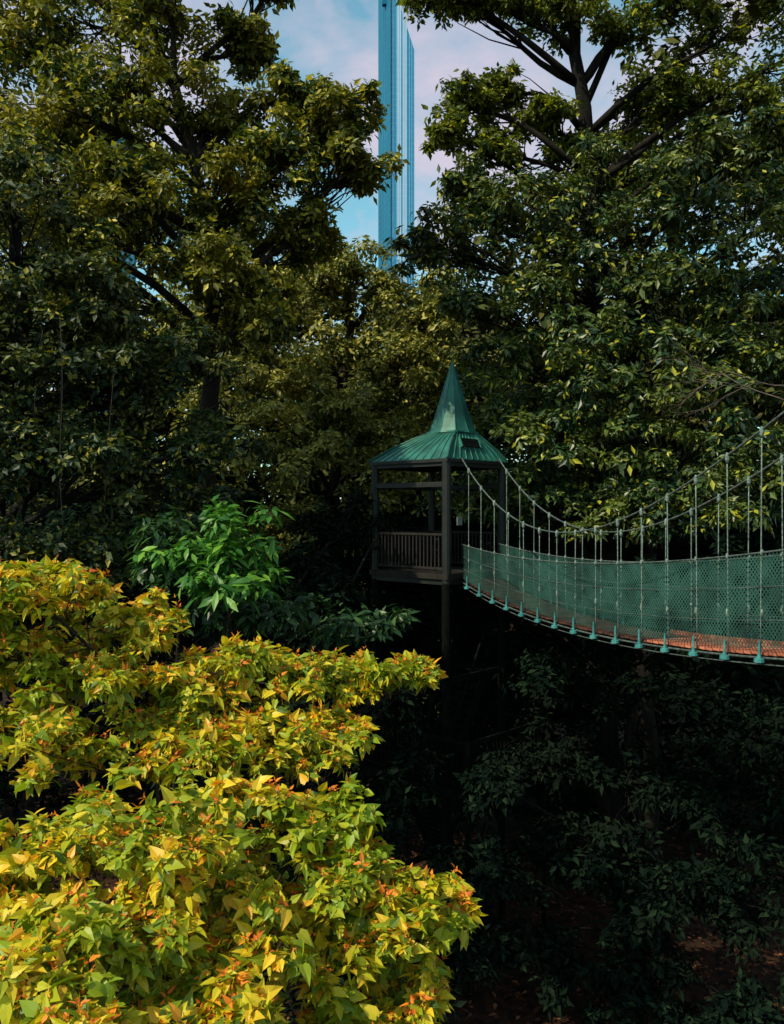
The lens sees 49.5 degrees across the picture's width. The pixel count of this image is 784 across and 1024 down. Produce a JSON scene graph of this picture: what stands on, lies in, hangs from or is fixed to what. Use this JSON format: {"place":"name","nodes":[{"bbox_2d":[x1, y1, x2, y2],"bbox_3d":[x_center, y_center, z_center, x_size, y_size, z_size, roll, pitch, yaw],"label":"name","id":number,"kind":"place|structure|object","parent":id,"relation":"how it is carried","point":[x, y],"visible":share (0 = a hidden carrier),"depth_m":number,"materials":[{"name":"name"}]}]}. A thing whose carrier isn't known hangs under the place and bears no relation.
{"place":"outdoors","nodes":[
{"label":"outdoors","id":0,"kind":"place"},
{"bbox_2d":[0,539,783,1023],"bbox_3d":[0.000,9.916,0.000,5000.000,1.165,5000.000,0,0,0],"label":"ground","id":1,"kind":"structure","parent":0,"point":[714,961],"depth_m":20.57,"materials":[{"name":"brown soil"}]},
{"bbox_2d":[101,139,135,422],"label":"glass office tower","id":2,"kind":"structure","parent":1,"relation":"on","point":[132,257],"depth_m":519.08,"materials":[{"name":"blue glass"}]},
{"bbox_2d":[0,127,276,593],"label":"fig tree","id":3,"kind":"object","parent":1,"relation":"on","point":[203,445],"visible":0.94,"depth_m":14.07,"materials":[{"name":"green plant"}]},
{"bbox_2d":[32,316,114,527],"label":"hanging vines","id":4,"kind":"object","parent":3,"relation":"hanging from","point":[61,421],"visible":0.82,"depth_m":13.09,"materials":[{"name":"plant"}]},
{"bbox_2d":[0,0,409,919],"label":"rain tree","id":5,"kind":"object","parent":1,"relation":"on","point":[120,102],"visible":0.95,"depth_m":17.45,"materials":[{"name":"green plant"}]},
{"bbox_2d":[128,494,292,917],"bbox_3d":[-2.314,4.886,11.033,2.204,10.237,1.455,0,0,41],"label":"papaya tree","id":6,"kind":"object","parent":1,"relation":"on","point":[220,585],"visible":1,"depth_m":10.74,"materials":[{"name":"green plant"}]},
{"bbox_2d":[0,554,447,968],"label":"yellow leaved tree","id":7,"kind":"object","parent":1,"relation":"on","point":[306,742],"visible":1,"depth_m":6.57,"materials":[{"name":"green plant"}]},
{"bbox_2d":[0,765,486,1023],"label":"yellow leaved tree","id":8,"kind":"object","parent":1,"relation":"on","point":[72,951],"visible":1,"depth_m":4.70,"materials":[{"name":"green plant"}]},
{"bbox_2d":[8,488,486,1023],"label":"understory tree","id":9,"kind":"object","parent":1,"relation":"on","point":[406,778],"visible":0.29,"depth_m":16.27,"materials":[{"name":"green plant"}]},
{"bbox_2d":[121,503,419,989],"bbox_3d":[-1.656,4.936,12.169,4.390,10.129,1.795,0,0,-11],"label":"papaya tree","id":10,"kind":"object","parent":1,"relation":"on","point":[291,615],"visible":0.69,"depth_m":11.82,"materials":[{"name":"green plant"}]},
{"bbox_2d":[82,234,522,788],"bbox_3d":[-2.063,0.860,25.098,12.554,18.342,6.702,0,0,0],"label":"canopy tree","id":11,"kind":"object","parent":1,"relation":"on","point":[342,410],"visible":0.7,"depth_m":24.83,"materials":[{"name":"green plant"}]},
{"bbox_2d":[0,435,783,882],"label":"forest undergrowth","id":12,"kind":"object","parent":1,"relation":"on","point":[738,675],"visible":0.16,"depth_m":23.97,"materials":[{"name":"green plant"}]},
{"bbox_2d":[0,30,783,737],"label":"distant forest","id":13,"kind":"object","parent":1,"relation":"on","point":[764,406],"visible":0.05,"depth_m":33.90,"materials":[{"name":"green plant"}]},
{"bbox_2d":[378,0,414,345],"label":"skyscraper","id":14,"kind":"structure","parent":1,"relation":"on","point":[396,77],"depth_m":594.72,"materials":[{"name":"blue glass"}]},
{"bbox_2d":[53,824,783,1023],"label":"fallen leaves","id":15,"kind":"object","parent":1,"relation":"on","point":[770,963],"visible":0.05,"depth_m":18.61,"materials":[{"name":"brown plant"}]},
{"bbox_2d":[361,359,546,996],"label":"canopy walkway tower","id":16,"kind":"structure","parent":1,"relation":"on","point":[448,441],"depth_m":19.19,"materials":[{"name":"green metal"}]},
{"bbox_2d":[461,411,783,666],"bbox_3d":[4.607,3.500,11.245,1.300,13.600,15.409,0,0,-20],"label":"rope suspension bridge","id":17,"kind":"structure","parent":16,"relation":"attached to","point":[729,646],"depth_m":12.68,"materials":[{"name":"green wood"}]},
{"bbox_2d":[382,102,783,899],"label":"umbrella tree","id":18,"kind":"object","parent":1,"relation":"on","point":[562,432],"visible":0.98,"depth_m":19.78,"materials":[{"name":"green plant"}]},
{"bbox_2d":[392,0,783,888],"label":"open crown tree","id":19,"kind":"object","parent":1,"relation":"on","point":[668,94],"visible":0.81,"depth_m":21.74,"materials":[{"name":"green plant"}]},
{"bbox_2d":[434,518,783,1023],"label":"understory tree","id":20,"kind":"object","parent":1,"relation":"on","point":[490,786],"visible":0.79,"depth_m":16.45,"materials":[{"name":"green plant"}]},
{"bbox_2d":[648,300,783,419],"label":"bare branch sapling","id":21,"kind":"object","parent":1,"relation":"on","point":[721,373],"visible":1,"depth_m":14.53,"materials":[{"name":"brown wood"}]},
{"bbox_2d":[699,0,783,22],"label":"shade tree","id":22,"kind":"object","parent":1,"relation":"on","point":[753,10],"visible":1,"depth_m":16.84,"materials":[{"name":"green plant"}]},
{"bbox_2d":[0,0,783,502],"label":"sky","id":23,"kind":"structure","parent":0,"point":[339,38],"materials":[{"name":"blue"}]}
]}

